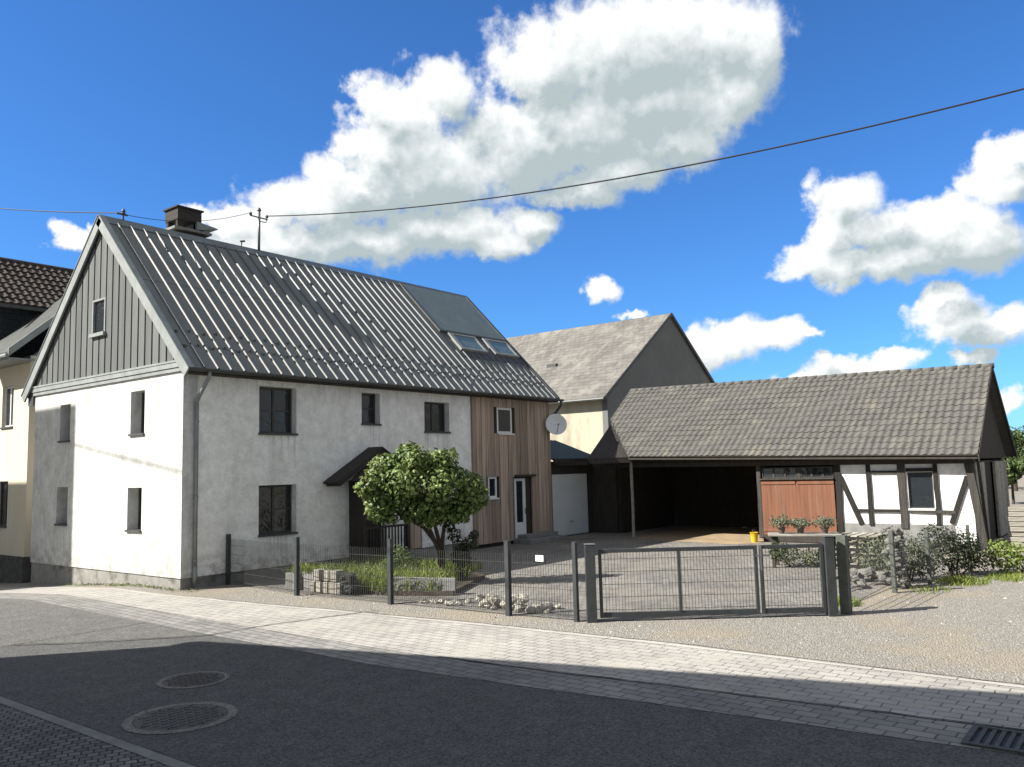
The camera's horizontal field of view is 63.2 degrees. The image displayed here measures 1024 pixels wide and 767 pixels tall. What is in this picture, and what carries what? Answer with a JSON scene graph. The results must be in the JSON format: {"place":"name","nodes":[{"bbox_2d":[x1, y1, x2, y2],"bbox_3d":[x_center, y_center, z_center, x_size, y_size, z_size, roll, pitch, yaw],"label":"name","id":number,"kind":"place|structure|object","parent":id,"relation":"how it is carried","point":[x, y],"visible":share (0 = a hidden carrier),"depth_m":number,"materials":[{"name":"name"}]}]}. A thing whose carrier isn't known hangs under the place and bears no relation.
{"place":"outdoors","nodes":[
{"label":"outdoors","id":0,"kind":"place"},
{"bbox_2d":[0,598,145,646],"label":"road","id":1,"kind":"structure","parent":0,"point":[24,620],"depth_m":14.59,"materials":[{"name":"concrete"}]},
{"bbox_2d":[0,695,199,766],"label":"road seam","id":2,"kind":"object","parent":1,"relation":"on","point":[93,729],"visible":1,"depth_m":8.22,"materials":[{"name":"grey concrete"}]},
{"bbox_2d":[0,703,168,766],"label":"pavement","id":3,"kind":"structure","parent":0,"point":[27,740],"depth_m":7.62,"materials":[{"name":"stone"}]},
{"bbox_2d":[0,623,1023,766],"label":"road","id":4,"kind":"structure","parent":0,"point":[298,709],"depth_m":8.23,"materials":[{"name":"grey asphalt"}]},
{"bbox_2d":[18,623,204,644],"bbox_3d":[-6.130,3.957,12.855,1.990,0.001,2.120,-6,-7,38],"label":"road worn edge","id":5,"kind":"object","parent":4,"relation":"on","point":[143,630],"visible":1,"depth_m":13.19,"materials":[{"name":"asphalt"}]},
{"bbox_2d":[121,702,237,733],"bbox_3d":[-3.417,3.439,8.583,1.120,0.028,1.120,-6,-7,38],"label":"manhole cover","id":6,"kind":"object","parent":4,"relation":"on","point":[179,717],"visible":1,"depth_m":8.53,"materials":[{"name":"metal"}]},
{"bbox_2d":[156,671,229,688],"bbox_3d":[-3.889,3.614,10.155,0.840,0.028,0.840,-6,-7,38],"label":"manhole cover","id":7,"kind":"object","parent":4,"relation":"on","point":[192,679],"visible":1,"depth_m":10.12,"materials":[{"name":"metal"}]},
{"bbox_2d":[13,610,376,644],"bbox_3d":[-4.820,3.960,13.367,5.636,0.001,0.819,1,-6,-24],"label":"road seam","id":8,"kind":"object","parent":4,"relation":"on","point":[192,635],"visible":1,"depth_m":12.93,"materials":[{"name":"grey concrete"}]},
{"bbox_2d":[0,588,1023,729],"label":"pavement","id":9,"kind":"structure","parent":0,"point":[847,687],"depth_m":10.56,"materials":[{"name":"grey concrete"}]},
{"bbox_2d":[0,475,1023,766],"bbox_3d":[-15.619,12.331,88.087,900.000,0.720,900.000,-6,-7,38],"label":"ground","id":10,"kind":"structure","parent":0,"point":[992,643],"depth_m":12.64,"materials":[{"name":"beige gravel"}]},
{"bbox_2d":[0,298,61,582],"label":"neighbour house","id":11,"kind":"structure","parent":10,"relation":"on","point":[17,422],"depth_m":24.84,"materials":[{"name":"beige paint"}]},
{"bbox_2d":[0,481,7,527],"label":"window","id":12,"kind":"structure","parent":11,"relation":"in","point":[4,484],"depth_m":25.53,"materials":[{"name":"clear glass"}]},
{"bbox_2d":[0,386,13,428],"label":"window","id":13,"kind":"structure","parent":11,"relation":"in","point":[9,396],"depth_m":25.70,"materials":[{"name":"white glass"}]},
{"bbox_2d":[0,257,73,358],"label":"tall neighbour house","id":14,"kind":"structure","parent":10,"relation":"on","point":[29,291],"depth_m":27.59,"materials":[{"name":"tile"}]},
{"bbox_2d":[0,696,194,766],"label":"kerb","id":15,"kind":"structure","parent":10,"relation":"on","point":[147,753],"depth_m":7.95,"materials":[{"name":"concrete"}]},
{"bbox_2d":[84,583,201,591],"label":"weeds","id":16,"kind":"object","parent":10,"relation":"on","point":[197,588],"visible":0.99,"depth_m":18.51,"materials":[{"name":"green plant"}]},
{"bbox_2d":[21,204,566,589],"bbox_3d":[-5.986,0.725,26.656,9.055,11.060,14.545,-6,-7,38],"label":"farmhouse","id":17,"kind":"object","parent":10,"relation":"on","point":[194,391],"visible":0.92,"depth_m":21.79,"materials":[{"name":"white paint"}]},
{"bbox_2d":[54,491,67,525],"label":"window","id":18,"kind":"structure","parent":17,"relation":"in","point":[60,524],"depth_m":22.13,"materials":[{"name":"grey glass"}]},
{"bbox_2d":[88,297,106,337],"bbox_3d":[-10.610,-1.689,21.380,0.780,0.980,0.160,-6,-7,38],"label":"gable window","id":19,"kind":"structure","parent":17,"relation":"in","point":[99,306],"depth_m":21.44,"materials":[{"name":"white glass"}]},
{"bbox_2d":[116,208,127,220],"bbox_3d":[-10.329,-4.469,22.038,0.124,0.350,0.300,-6,-7,38],"label":"ridge bracket","id":20,"kind":"object","parent":17,"relation":"attached to","point":[123,213],"visible":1,"depth_m":22.04,"materials":[{"name":"grey metal"}]},
{"bbox_2d":[0,208,115,212],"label":"overhead cable","id":21,"kind":"object","parent":20,"relation":"attached to","point":[58,211],"visible":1,"depth_m":23.20,"materials":[{"name":"black rubber"}]},
{"bbox_2d":[124,488,141,532],"bbox_3d":[-8.880,3.009,19.856,0.700,1.045,0.380,-6,-7,38],"label":"window","id":22,"kind":"structure","parent":17,"relation":"in","point":[138,530],"depth_m":20.12,"materials":[{"name":"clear glass"}]},
{"bbox_2d":[128,392,144,435],"bbox_3d":[-8.893,0.722,20.055,0.700,1.075,0.380,-6,-7,38],"label":"window","id":23,"kind":"structure","parent":17,"relation":"in","point":[143,394],"depth_m":20.33,"materials":[{"name":"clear glass"}]},
{"bbox_2d":[249,208,267,250],"bbox_3d":[-7.731,-4.674,25.392,0.130,1.430,0.680,-6,-7,38],"label":"roof mast","id":24,"kind":"object","parent":17,"relation":"on","point":[259,214],"visible":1,"depth_m":25.38,"materials":[{"name":"silver metal"}]},
{"bbox_2d":[128,213,247,221],"bbox_3d":[-9.073,-4.839,23.697,0.016,0.973,3.803,-6,-7,38],"label":"overhead cable","id":25,"kind":"object","parent":24,"relation":"attached to","point":[186,221],"visible":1,"depth_m":23.46,"materials":[{"name":"black rubber"}]},
{"bbox_2d":[268,88,1023,216],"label":"overhead cable","id":26,"kind":"object","parent":24,"relation":"attached to","point":[684,165],"visible":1,"depth_m":18.00,"materials":[{"name":"black rubber"}]},
{"bbox_2d":[258,484,297,536],"bbox_3d":[-5.845,3.126,20.546,0.310,1.235,1.150,-6,-7,38],"label":"window","id":27,"kind":"structure","parent":17,"relation":"in","point":[275,501],"depth_m":20.67,"materials":[{"name":"black glass"}]},
{"bbox_2d":[258,387,297,435],"bbox_3d":[-5.909,0.695,20.797,0.310,1.205,1.150,-6,-7,38],"label":"window","id":28,"kind":"structure","parent":17,"relation":"in","point":[275,404],"depth_m":20.91,"materials":[{"name":"black glass"}]},
{"bbox_2d":[361,393,381,425],"bbox_3d":[-4.011,0.724,23.222,0.310,0.905,0.720,-6,-7,38],"label":"window","id":29,"kind":"structure","parent":17,"relation":"in","point":[368,400],"depth_m":23.37,"materials":[{"name":"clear glass"}]},
{"bbox_2d":[366,497,380,553],"bbox_3d":[-4.105,3.740,22.869,0.060,1.890,1.280,-6,-7,38],"label":"front door","id":30,"kind":"structure","parent":17,"relation":"in","point":[370,523],"depth_m":23.09,"materials":[{"name":"brown wood"}]},
{"bbox_2d":[410,488,420,548],"bbox_3d":[-2.872,3.970,24.189,0.060,1.940,0.553,-6,-7,38],"label":"side door","id":31,"kind":"structure","parent":17,"relation":"in","point":[415,531],"depth_m":24.16,"materials":[{"name":"wood"}]},
{"bbox_2d":[424,402,450,433],"bbox_3d":[-2.356,1.046,25.297,0.310,0.945,1.140,-6,-7,38],"label":"window","id":32,"kind":"structure","parent":17,"relation":"in","point":[434,416],"depth_m":25.45,"materials":[{"name":"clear glass"}]},
{"bbox_2d":[488,477,499,499],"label":"window","id":33,"kind":"structure","parent":17,"relation":"in","point":[492,481],"depth_m":27.04,"materials":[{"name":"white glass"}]},
{"bbox_2d":[496,407,514,434],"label":"window","id":34,"kind":"structure","parent":17,"relation":"in","point":[504,415],"depth_m":27.82,"materials":[{"name":"white glass"}]},
{"bbox_2d":[513,478,525,537],"bbox_3d":[0.280,4.195,28.051,0.112,1.980,0.600,-6,-7,38],"label":"entrance door","id":35,"kind":"structure","parent":17,"relation":"in","point":[518,483],"depth_m":28.06,"materials":[{"name":"white plastic"}]},
{"bbox_2d":[546,414,566,434],"bbox_3d":[1.532,1.439,29.379,0.696,0.753,0.574,-6,-7,38],"label":"satellite dish","id":36,"kind":"object","parent":17,"relation":"attached to","point":[556,424],"visible":1,"depth_m":29.41,"materials":[{"name":"grey metal"}]},
{"bbox_2d":[225,534,579,621],"bbox_3d":[-2.863,3.596,16.184,9.608,1.282,0.428,-6,-7,37],"label":"fence","id":37,"kind":"object","parent":10,"relation":"on","point":[389,566],"visible":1,"depth_m":15.56,"materials":[{"name":"metal"}]},
{"bbox_2d":[0,593,1022,754],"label":"gutter strip","id":38,"kind":"object","parent":10,"relation":"on","point":[913,728],"visible":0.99,"depth_m":9.53,"materials":[{"name":"grey concrete"}]},
{"bbox_2d":[438,656,1023,729],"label":"road seam","id":39,"kind":"object","parent":38,"relation":"on","point":[747,694],"visible":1,"depth_m":8.74,"materials":[{"name":"grey concrete"}]},
{"bbox_2d":[961,724,1023,754],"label":"drain grate","id":40,"kind":"object","parent":38,"relation":"on","point":[996,738],"visible":1,"depth_m":7.24,"materials":[{"name":"metal"}]},
{"bbox_2d":[9,587,1023,687],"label":"edging","id":41,"kind":"object","parent":10,"relation":"on","point":[867,667],"visible":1,"depth_m":11.72,"materials":[{"name":"concrete"}]},
{"bbox_2d":[60,572,1023,606],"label":"grass tufts","id":42,"kind":"object","parent":10,"relation":"on","point":[959,580],"visible":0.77,"depth_m":16.52,"materials":[{"name":"green plant"}]},
{"bbox_2d":[194,569,1023,679],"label":"pebbles","id":43,"kind":"object","parent":10,"relation":"on","point":[694,641],"visible":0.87,"depth_m":13.87,"materials":[{"name":"gravel"}]},
{"bbox_2d":[556,424,673,532],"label":"corner shed","id":44,"kind":"structure","parent":10,"relation":"on","point":[653,499],"depth_m":31.52,"materials":[{"name":"black wood"}]},
{"bbox_2d":[220,599,1023,684],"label":"road seam","id":45,"kind":"object","parent":10,"relation":"on","point":[679,643],"visible":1,"depth_m":11.20,"materials":[{"name":"grey concrete"}]},
{"bbox_2d":[584,535,838,622],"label":"yard gate","id":46,"kind":"structure","parent":10,"relation":"on","point":[828,591],"depth_m":13.35,"materials":[{"name":"metal"}]},
{"bbox_2d":[593,363,1016,548],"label":"half timbered barn","id":47,"kind":"structure","parent":10,"relation":"on","point":[910,451],"depth_m":25.81,"materials":[{"name":"grey tile"}]},
{"bbox_2d":[762,467,796,478],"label":"window","id":48,"kind":"structure","parent":47,"relation":"in","point":[780,472],"depth_m":25.99,"materials":[{"name":"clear glass"}]},
{"bbox_2d":[761,480,837,534],"bbox_3d":[8.761,3.814,25.536,2.297,1.680,0.095,-6,-7,38],"label":"barn door","id":49,"kind":"structure","parent":47,"relation":"in","point":[808,499],"depth_m":25.50,"materials":[{"name":"brown wood"}]},
{"bbox_2d":[800,466,834,477],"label":"window","id":50,"kind":"structure","parent":47,"relation":"in","point":[825,471],"depth_m":25.27,"materials":[{"name":"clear glass"}]},
{"bbox_2d":[907,472,935,510],"bbox_3d":[11.538,3.037,23.460,0.700,1.065,0.190,-6,-7,38],"label":"window","id":51,"kind":"structure","parent":47,"relation":"in","point":[920,484],"depth_m":23.50,"materials":[{"name":"grey glass"}]},
{"bbox_2d":[984,462,996,540],"bbox_3d":[14.117,3.501,24.743,0.100,2.300,1.850,-6,-7,38],"label":"gable door","id":52,"kind":"structure","parent":47,"relation":"in","point":[988,475],"depth_m":25.01,"materials":[{"name":"brown wood"}]},
{"bbox_2d":[881,525,911,588],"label":"stone pillar","id":53,"kind":"structure","parent":10,"relation":"on","point":[897,531],"depth_m":15.99,"materials":[{"name":"grey stone"}]},
{"bbox_2d":[835,525,970,614],"bbox_3d":[7.574,3.293,15.844,0.304,1.270,6.536,-7,-8,44],"label":"fence","id":54,"kind":"object","parent":10,"relation":"on","point":[844,579],"visible":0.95,"depth_m":14.77,"materials":[{"name":"metal"}]},
{"bbox_2d":[876,531,943,581],"bbox_3d":[8.092,3.517,16.904,1.085,1.043,1.556,-6,-7,38],"label":"shrub","id":55,"kind":"object","parent":10,"relation":"on","point":[917,561],"visible":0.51,"depth_m":16.79,"materials":[{"name":"green plant"}]},
{"bbox_2d":[917,523,1003,576],"bbox_3d":[9.426,3.488,17.566,1.701,1.170,1.161,1,-6,-24],"label":"shrub","id":56,"kind":"object","parent":10,"relation":"on","point":[973,561],"visible":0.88,"depth_m":17.39,"materials":[{"name":"green plant"}]},
{"bbox_2d":[983,538,1023,573],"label":"shrub","id":57,"kind":"object","parent":10,"relation":"on","point":[1012,553],"visible":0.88,"depth_m":17.67,"materials":[{"name":"green plant"}]},
{"bbox_2d":[1002,457,1023,503],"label":"broadleaf tree","id":58,"kind":"object","parent":10,"relation":"on","point":[1015,470],"visible":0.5,"depth_m":42.61,"materials":[{"name":"green plant"}]},
{"bbox_2d":[1008,541,1023,546],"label":"plank","id":59,"kind":"object","parent":10,"relation":"on","point":[1016,543],"visible":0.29,"depth_m":22.45,"materials":[{"name":"beige wood"}]},
{"bbox_2d":[1008,536,1023,541],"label":"plank","id":60,"kind":"object","parent":59,"relation":"on","point":[1015,538],"visible":1,"depth_m":22.48,"materials":[{"name":"beige wood"}]},
{"bbox_2d":[1008,531,1023,536],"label":"plank","id":61,"kind":"object","parent":60,"relation":"on","point":[1014,533],"visible":1,"depth_m":22.52,"materials":[{"name":"beige wood"}]},
{"bbox_2d":[1010,526,1023,531],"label":"plank","id":62,"kind":"object","parent":61,"relation":"on","point":[1017,528],"visible":1,"depth_m":22.48,"materials":[{"name":"beige wood"}]},
{"bbox_2d":[1006,521,1023,525],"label":"plank","id":63,"kind":"object","parent":62,"relation":"on","point":[1014,523],"visible":1,"depth_m":22.57,"materials":[{"name":"beige wood"}]},
{"bbox_2d":[1008,516,1023,520],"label":"plank","id":64,"kind":"object","parent":63,"relation":"on","point":[1015,518],"visible":1,"depth_m":22.55,"materials":[{"name":"beige wood"}]},
{"bbox_2d":[1008,511,1023,515],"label":"plank","id":65,"kind":"object","parent":64,"relation":"on","point":[1015,513],"visible":1,"depth_m":22.54,"materials":[{"name":"beige wood"}]},
{"bbox_2d":[1008,506,1023,510],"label":"plank","id":66,"kind":"object","parent":65,"relation":"on","point":[1015,508],"visible":1,"depth_m":22.57,"materials":[{"name":"beige wood"}]},
{"bbox_2d":[1010,425,1023,490],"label":"broadleaf tree","id":67,"kind":"object","parent":10,"relation":"on","point":[1018,437],"visible":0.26,"depth_m":58.72,"materials":[{"name":"green plant"}]},
{"bbox_2d":[0,0,1023,435],"label":"sky","id":68,"kind":"structure","parent":0,"point":[896,245],"materials":[{"name":"blue"}]},
{"bbox_2d":[550,440,593,534],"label":"garage","id":69,"kind":"structure","parent":0,"point":[572,500],"depth_m":30.75,"materials":[{"name":"wood"}]},
{"bbox_2d":[552,473,588,534],"bbox_3d":[2.141,4.434,30.558,0.100,2.220,2.340,-6,-7,38],"label":"garage door","id":70,"kind":"structure","parent":69,"relation":"in","point":[569,491],"depth_m":30.54,"materials":[{"name":"metal"}]},
{"bbox_2d":[234,537,947,620],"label":"yard paving","id":71,"kind":"structure","parent":0,"point":[562,549],"depth_m":17.96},
{"bbox_2d":[288,560,348,593],"bbox_3d":[-4.130,4.098,17.702,1.947,0.620,0.516,-6,-7,38],"label":"stone planter","id":72,"kind":"object","parent":71,"relation":"on","point":[317,585],"visible":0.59,"depth_m":17.38,"materials":[{"name":"stone"}]},
{"bbox_2d":[336,571,361,596],"bbox_3d":[-3.334,4.080,16.959,0.420,0.463,0.344,-6,-7,38],"label":"gabion basket","id":73,"kind":"object","parent":71,"relation":"on","point":[347,588],"visible":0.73,"depth_m":16.88,"materials":[{"name":"stone"}]},
{"bbox_2d":[353,572,483,595],"bbox_3d":[-2.160,4.431,18.900,4.060,0.100,4.255,-5,-7,27],"label":"planting bed","id":74,"kind":"object","parent":71,"relation":"on","point":[464,583],"visible":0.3,"depth_m":16.87,"materials":[{"name":"grey stone"}]},
{"bbox_2d":[283,554,482,591],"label":"grass","id":75,"kind":"structure","parent":74,"relation":"on","point":[376,582],"depth_m":17.88,"materials":[{"name":"green plant"}]},
{"bbox_2d":[317,553,476,588],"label":"bed herbs","id":76,"kind":"object","parent":74,"relation":"on","point":[398,563],"visible":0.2,"depth_m":18.83,"materials":[{"name":"green plant"}]},
{"bbox_2d":[381,544,422,571],"bbox_3d":[-2.436,3.921,18.445,0.950,0.703,0.612,2,-7,-33],"label":"shrub","id":77,"kind":"object","parent":74,"relation":"on","point":[405,558],"visible":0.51,"depth_m":18.37,"materials":[{"name":"green plant"}]},
{"bbox_2d":[353,440,489,570],"bbox_3d":[-1.932,2.822,18.029,2.998,3.223,1.485,-1,-6,-9],"label":"tree","id":78,"kind":"object","parent":74,"relation":"on","point":[439,474],"visible":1,"depth_m":17.93,"materials":[{"name":"green plant"}]},
{"bbox_2d":[444,520,479,579],"bbox_3d":[-1.083,3.650,18.179,0.771,1.505,0.502,0,-6,-16],"label":"shrub","id":79,"kind":"object","parent":74,"relation":"on","point":[471,546],"visible":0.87,"depth_m":18.17,"materials":[{"name":"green plant"}]},
{"bbox_2d":[395,577,455,595],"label":"stone slab","id":80,"kind":"structure","parent":71,"relation":"on","point":[442,586],"depth_m":16.61,"materials":[{"name":"stone"}]},
{"bbox_2d":[491,599,500,605],"bbox_3d":[-0.280,3.924,14.923,0.206,0.134,0.203,-2,-6,9],"label":"rubble stone","id":81,"kind":"object","parent":71,"relation":"on","point":[498,602],"visible":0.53,"depth_m":14.84,"materials":[{"name":"beige stone"}]},
{"bbox_2d":[487,594,497,603],"bbox_3d":[-0.343,3.844,14.854,0.194,0.153,0.176,-2,-6,9],"label":"rubble stone","id":82,"kind":"object","parent":81,"relation":"on","point":[492,599],"visible":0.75,"depth_m":14.79,"materials":[{"name":"beige stone"}]},
{"bbox_2d":[500,599,504,608],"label":"rubble stone","id":83,"kind":"object","parent":71,"relation":"on","point":[503,603],"visible":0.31,"depth_m":14.51,"materials":[{"name":"beige stone"}]},
{"bbox_2d":[513,605,521,612],"bbox_3d":[0.091,3.898,14.394,0.160,0.138,0.131,-1,-6,-1],"label":"rubble stone","id":84,"kind":"object","parent":71,"relation":"on","point":[518,608],"visible":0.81,"depth_m":14.35,"materials":[{"name":"beige stone"}]},
{"bbox_2d":[524,605,534,613],"bbox_3d":[0.334,3.876,14.241,0.188,0.147,0.158,3,-7,-37],"label":"rubble stone","id":85,"kind":"object","parent":71,"relation":"on","point":[529,609],"visible":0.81,"depth_m":14.20,"materials":[{"name":"grey stone"}]},
{"bbox_2d":[768,539,819,567],"bbox_3d":[6.685,3.997,19.506,1.329,0.698,0.706,-4,-6,23],"label":"shrub","id":86,"kind":"object","parent":71,"relation":"on","point":[785,559],"visible":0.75,"depth_m":19.45,"materials":[{"name":"green plant"}]},
{"bbox_2d":[768,532,840,566],"bbox_3d":[6.892,3.925,19.593,1.616,0.778,0.800,-3,-6,16],"label":"garden table","id":87,"kind":"object","parent":71,"relation":"on","point":[774,536],"visible":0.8,"depth_m":19.50,"materials":[{"name":"grey wood"}]},
{"bbox_2d":[767,514,794,533],"bbox_3d":[6.390,3.336,19.770,0.635,0.457,0.614,-6,-7,38],"label":"potted plant","id":88,"kind":"object","parent":87,"relation":"on","point":[781,522],"visible":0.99,"depth_m":19.71,"materials":[{"name":"green plant"}]},
{"bbox_2d":[786,517,812,533],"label":"potted plant","id":89,"kind":"object","parent":87,"relation":"on","point":[802,523],"visible":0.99,"depth_m":19.56,"materials":[{"name":"green plant"}]},
{"bbox_2d":[811,515,836,533],"bbox_3d":[7.304,3.295,19.509,0.606,0.436,0.627,-6,-7,38],"label":"potted plant","id":90,"kind":"object","parent":87,"relation":"on","point":[827,521],"visible":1,"depth_m":19.40,"materials":[{"name":"green plant"}]},
{"bbox_2d":[836,562,876,568],"bbox_3d":[8.094,4.195,19.349,0.940,0.120,1.000,-6,-7,38],"label":"wooden pallet","id":91,"kind":"object","parent":71,"relation":"on","point":[853,564],"visible":0.12,"depth_m":18.96,"materials":[{"name":"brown wood"}]},
{"bbox_2d":[836,557,883,563],"bbox_3d":[8.124,4.066,19.319,0.940,0.120,1.000,-6,-7,38],"label":"wooden pallet","id":92,"kind":"object","parent":91,"relation":"on","point":[850,559],"visible":0.14,"depth_m":18.97,"materials":[{"name":"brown wood"}]},
{"bbox_2d":[835,551,880,558],"bbox_3d":[8.096,3.941,19.324,0.940,0.120,1.000,-6,-7,38],"label":"wooden pallet","id":93,"kind":"object","parent":92,"relation":"on","point":[858,555],"visible":0.1,"depth_m":18.89,"materials":[{"name":"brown wood"}]},
{"bbox_2d":[835,546,881,551],"bbox_3d":[8.077,3.818,19.344,0.940,0.120,1.000,-6,-7,38],"label":"wooden pallet","id":94,"kind":"object","parent":93,"relation":"on","point":[856,549],"visible":0.17,"depth_m":18.95,"materials":[{"name":"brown wood"}]},
{"bbox_2d":[835,540,880,546],"bbox_3d":[8.080,3.698,19.400,0.940,0.120,1.000,-6,-7,38],"label":"wooden pallet","id":95,"kind":"object","parent":94,"relation":"on","point":[851,543],"visible":0.2,"depth_m":18.99,"materials":[{"name":"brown wood"}]},
{"bbox_2d":[834,532,885,541],"bbox_3d":[8.100,3.567,19.355,0.940,0.120,1.000,-6,-7,38],"label":"wooden pallet","id":96,"kind":"object","parent":95,"relation":"on","point":[853,536],"visible":0.52,"depth_m":19.07,"materials":[{"name":"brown wood"}]},
{"bbox_2d":[857,581,866,586],"bbox_3d":[6.729,3.858,15.997,0.189,0.152,0.198,-6,-7,38],"label":"field stone","id":97,"kind":"object","parent":71,"relation":"on","point":[862,583],"visible":0.62,"depth_m":15.93,"materials":[{"name":"grey stone"}]},
{"bbox_2d":[852,532,887,578],"bbox_3d":[7.626,3.626,17.511,0.883,0.972,1.305,-6,-7,38],"label":"shrub","id":98,"kind":"object","parent":71,"relation":"on","point":[878,549],"visible":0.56,"depth_m":17.53,"materials":[{"name":"green plant"}]},
{"bbox_2d":[878,574,886,581],"bbox_3d":[7.298,3.834,16.358,0.182,0.164,0.206,-6,-7,38],"label":"field stone","id":99,"kind":"object","parent":71,"relation":"on","point":[880,576],"visible":0.69,"depth_m":16.30,"materials":[{"name":"grey stone"}]},
{"bbox_2d":[506,312,714,461],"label":"grey gabled barn","id":100,"kind":"structure","parent":0,"point":[591,375],"depth_m":44.48,"materials":[{"name":"beige paint"}]},
{"bbox_2d":[635,526,765,543],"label":"sandy floor","id":101,"kind":"structure","parent":0,"point":[722,535],"depth_m":28.79,"materials":[{"name":"beige sand"}]},
{"bbox_2d":[750,531,757,541],"bbox_3d":[7.559,4.749,25.958,0.266,0.410,0.271,-6,-7,38],"label":"yellow bucket","id":102,"kind":"object","parent":101,"relation":"on","point":[754,536],"visible":1,"depth_m":25.86,"materials":[{"name":"plastic"}]},
{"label":"rubble stone","id":103,"kind":"object","parent":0,"visible":0},
{"bbox_2d":[519,595,527,602],"bbox_3d":[0.210,3.794,14.613,0.212,0.140,0.204,-6,-7,38],"label":"rubble stone","id":104,"kind":"object","parent":103,"relation":"on","point":[521,598],"visible":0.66,"depth_m":14.56,"materials":[{"name":"beige stone"}]},
{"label":"field stone","id":105,"kind":"object","parent":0,"visible":0},
{"bbox_2d":[860,568,872,575],"bbox_3d":[7.037,3.736,16.478,0.230,0.165,0.245,-6,-7,38],"label":"field stone","id":106,"kind":"object","parent":105,"relation":"on","point":[867,570],"visible":0.66,"depth_m":16.41,"materials":[{"name":"grey stone"}]}
]}

